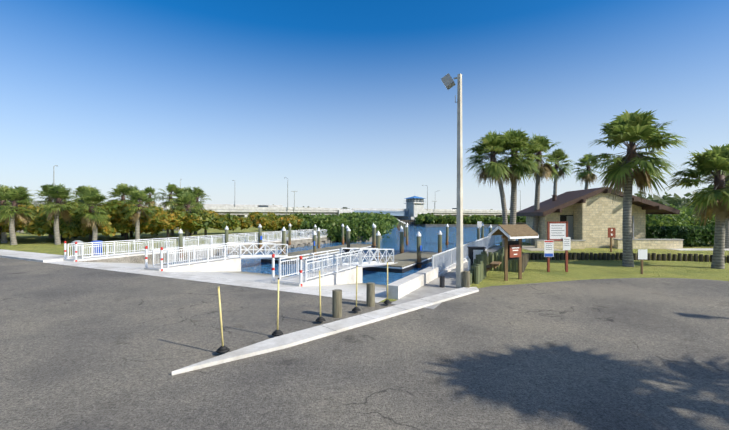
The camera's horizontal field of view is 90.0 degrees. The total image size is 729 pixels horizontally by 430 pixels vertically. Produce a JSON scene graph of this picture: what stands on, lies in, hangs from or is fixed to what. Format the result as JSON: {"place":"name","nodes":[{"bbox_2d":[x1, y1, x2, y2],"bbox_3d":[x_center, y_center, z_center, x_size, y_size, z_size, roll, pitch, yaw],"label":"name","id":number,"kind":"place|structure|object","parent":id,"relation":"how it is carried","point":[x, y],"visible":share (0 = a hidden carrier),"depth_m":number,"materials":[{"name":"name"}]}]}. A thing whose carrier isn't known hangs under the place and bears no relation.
{"place":"outdoors","nodes":[
{"label":"outdoors","id":0,"kind":"place"},
{"bbox_2d":[32,202,519,224],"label":"bridge approach spans","id":1,"kind":"object","parent":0,"point":[241,210],"visible":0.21,"depth_m":107.07,"materials":[{"name":"concrete"}]},
{"bbox_2d":[53,165,520,210],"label":"street lights","id":2,"kind":"object","parent":1,"relation":"on","point":[297,191],"visible":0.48,"depth_m":107.59,"materials":[{"name":"grey metal"}]},
{"bbox_2d":[166,225,525,295],"bbox_3d":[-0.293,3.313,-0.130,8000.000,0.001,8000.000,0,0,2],"label":"water surface","id":3,"kind":"object","parent":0,"point":[429,239],"depth_m":36.04,"materials":[{"name":"blue liquid"}]},
{"bbox_2d":[63,235,495,299],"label":"concrete pier","id":4,"kind":"structure","parent":3,"relation":"on","point":[400,288],"depth_m":17.12,"materials":[{"name":"white concrete"}]},
{"bbox_2d":[67,229,517,281],"bbox_3d":[0.032,2.289,29.677,23.695,1.307,30.605,0,0,27],"label":"railing","id":5,"kind":"object","parent":4,"relation":"on","point":[445,259],"visible":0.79,"depth_m":20.69,"materials":[{"name":"white metal"}]},
{"bbox_2d":[178,223,491,267],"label":"dock pilings","id":6,"kind":"object","parent":3,"relation":"in","point":[375,239],"visible":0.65,"depth_m":29.36,"materials":[{"name":"white paint"}]},
{"bbox_2d":[260,236,437,272],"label":"floating docks","id":7,"kind":"object","parent":3,"relation":"on","point":[405,261],"visible":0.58,"depth_m":25.07,"materials":[{"name":"grey"}]},
{"bbox_2d":[397,220,407,236],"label":"channel marker piles","id":8,"kind":"object","parent":3,"relation":"on","point":[399,224],"visible":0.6,"depth_m":70.02,"materials":[{"name":"white paint"}]},
{"bbox_2d":[399,196,425,224],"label":"bridge tender tower","id":9,"kind":"structure","parent":3,"relation":"in","point":[415,205],"depth_m":122.91,"materials":[{"name":"white concrete"}]},
{"bbox_2d":[0,215,728,301],"bbox_3d":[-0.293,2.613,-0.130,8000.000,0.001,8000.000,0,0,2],"label":"terrain","id":10,"kind":"structure","parent":0,"point":[535,271],"depth_m":18.86,"materials":[{"name":"green plant"}]},
{"bbox_2d":[71,240,102,256],"bbox_3d":[-17.676,2.113,23.239,1.721,1.000,0.608,0,0,-12],"label":"trash and recycling bins","id":11,"kind":"object","parent":10,"relation":"on","point":[94,248],"visible":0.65,"depth_m":23.07,"materials":[{"name":"grey plastic"}]},
{"bbox_2d":[28,208,488,240],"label":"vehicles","id":12,"kind":"object","parent":10,"relation":"on","point":[168,234],"depth_m":38.62,"materials":[{"name":"brown"}]},
{"bbox_2d":[0,199,302,238],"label":"sea grape tree crowns","id":13,"kind":"object","parent":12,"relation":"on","point":[161,220],"visible":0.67,"depth_m":36.58,"materials":[{"name":"green plant"}]},
{"bbox_2d":[78,224,497,263],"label":"shore banks","id":14,"kind":"object","parent":10,"relation":"on","point":[137,259],"visible":0.02,"depth_m":30.32,"materials":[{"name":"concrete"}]},
{"bbox_2d":[81,262,385,295],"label":"boat ramp slabs","id":15,"kind":"object","parent":14,"relation":"on","point":[267,278],"visible":0.33,"depth_m":16.67,"materials":[{"name":"concrete"}]},
{"bbox_2d":[7,183,713,216],"bbox_3d":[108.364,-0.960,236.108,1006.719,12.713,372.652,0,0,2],"label":"distant trees","id":16,"kind":"object","parent":10,"relation":"on","point":[676,200],"visible":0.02,"depth_m":78.03,"materials":[{"name":"green plant"}]},
{"bbox_2d":[0,257,728,429],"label":"asphalt lot","id":17,"kind":"structure","parent":10,"relation":"on","point":[82,348],"depth_m":6.63,"materials":[{"name":"grey asphalt"}]},
{"bbox_2d":[0,246,501,308],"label":"concrete aprons","id":18,"kind":"object","parent":17,"relation":"on","point":[432,287],"visible":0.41,"depth_m":14.48,"materials":[{"name":"white concrete"}]},
{"bbox_2d":[64,241,301,285],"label":"striped posts","id":19,"kind":"object","parent":18,"relation":"on","point":[273,263],"visible":0.9,"depth_m":16.95,"materials":[{"name":"paint"}]},
{"bbox_2d":[441,73,462,287],"bbox_3d":[3.176,-1.075,13.146,0.758,7.976,0.400,0,0,23],"label":"lamp pole","id":20,"kind":"object","parent":18,"relation":"on","point":[448,81],"visible":0.94,"depth_m":13.00,"materials":[{"name":"metal"}]},
{"bbox_2d":[172,287,478,374],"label":"concrete curb","id":21,"kind":"structure","parent":17,"relation":"on","point":[295,338],"depth_m":8.06,"materials":[{"name":"concrete"}]},
{"bbox_2d":[216,261,391,352],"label":"delineator posts","id":22,"kind":"object","parent":21,"relation":"on","point":[223,348],"visible":1,"depth_m":7.78,"materials":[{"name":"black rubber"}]},
{"bbox_2d":[332,271,469,317],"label":"wooden bollards","id":23,"kind":"object","parent":21,"relation":"on","point":[337,300],"visible":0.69,"depth_m":10.35,"materials":[{"name":"brown wood"}]},
{"bbox_2d":[0,108,728,268],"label":"palm","id":24,"kind":"object","parent":10,"relation":"on","point":[634,127],"depth_m":25.05,"materials":[{"name":"green plant"}]},
{"bbox_2d":[341,208,408,215],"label":"bridge span","id":25,"kind":"object","parent":10,"relation":"on","point":[398,212],"visible":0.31,"depth_m":119.66,"materials":[{"name":"white concrete"}]},
{"bbox_2d":[466,246,485,270],"bbox_3d":[4.678,2.040,15.305,0.778,1.345,1.337,0,0,19],"label":"notice cabinet and tube","id":26,"kind":"object","parent":10,"relation":"on","point":[473,251],"visible":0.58,"depth_m":15.55,"materials":[{"name":"grey"}]},
{"bbox_2d":[265,204,714,242],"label":"mangroves","id":27,"kind":"object","parent":10,"relation":"on","point":[363,222],"visible":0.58,"depth_m":45.72,"materials":[{"name":"green plant"}]},
{"bbox_2d":[488,224,538,280],"bbox_3d":[5.982,1.648,14.670,1.590,2.530,1.157,0,0,-26],"label":"information kiosk","id":28,"kind":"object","parent":10,"relation":"on","point":[513,249],"depth_m":14.49,"materials":[{"name":"brown wood"}]},
{"bbox_2d":[544,221,570,271],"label":"sign boards","id":29,"kind":"object","parent":10,"relation":"on","point":[557,231],"visible":1,"depth_m":16.71,"materials":[{"name":"white"}]},
{"bbox_2d":[469,247,728,284],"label":"wooden post barrier","id":30,"kind":"object","parent":10,"relation":"on","point":[478,271],"visible":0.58,"depth_m":20.48,"materials":[{"name":"brown wood"}]},
{"bbox_2d":[0,0,728,209],"label":"sky","id":31,"kind":"structure","parent":0,"point":[343,103],"materials":[{"name":"blue"}]},
{"bbox_2d":[486,261,501,270],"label":"timber steps platform","id":32,"kind":"structure","parent":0,"point":[495,264],"depth_m":15.50,"materials":[{"name":"brown wood"}]},
{"bbox_2d":[500,242,728,261],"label":"barrier","id":33,"kind":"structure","parent":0,"point":[698,250],"depth_m":23.44,"materials":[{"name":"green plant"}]},
{"bbox_2d":[477,221,646,273],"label":"small signs","id":34,"kind":"object","parent":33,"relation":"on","point":[642,254],"visible":0.85,"depth_m":22.56,"materials":[{"name":"brown wood"}]},
{"bbox_2d":[516,187,679,247],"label":"restroom building","id":35,"kind":"structure","parent":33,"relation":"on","point":[591,216],"depth_m":25.68,"materials":[{"name":"stone"}]},
{"bbox_2d":[534,239,683,248],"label":"stone walls","id":36,"kind":"structure","parent":33,"relation":"on","point":[651,244],"depth_m":24.82,"materials":[{"name":"beige stone"}]},
{"bbox_2d":[646,224,714,246],"bbox_3d":[23.949,1.524,26.892,6.788,1.722,1.851,0,0,-3],"label":"hedge","id":37,"kind":"object","parent":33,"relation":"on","point":[694,236],"visible":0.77,"depth_m":26.39,"materials":[{"name":"green plant"}]}
]}

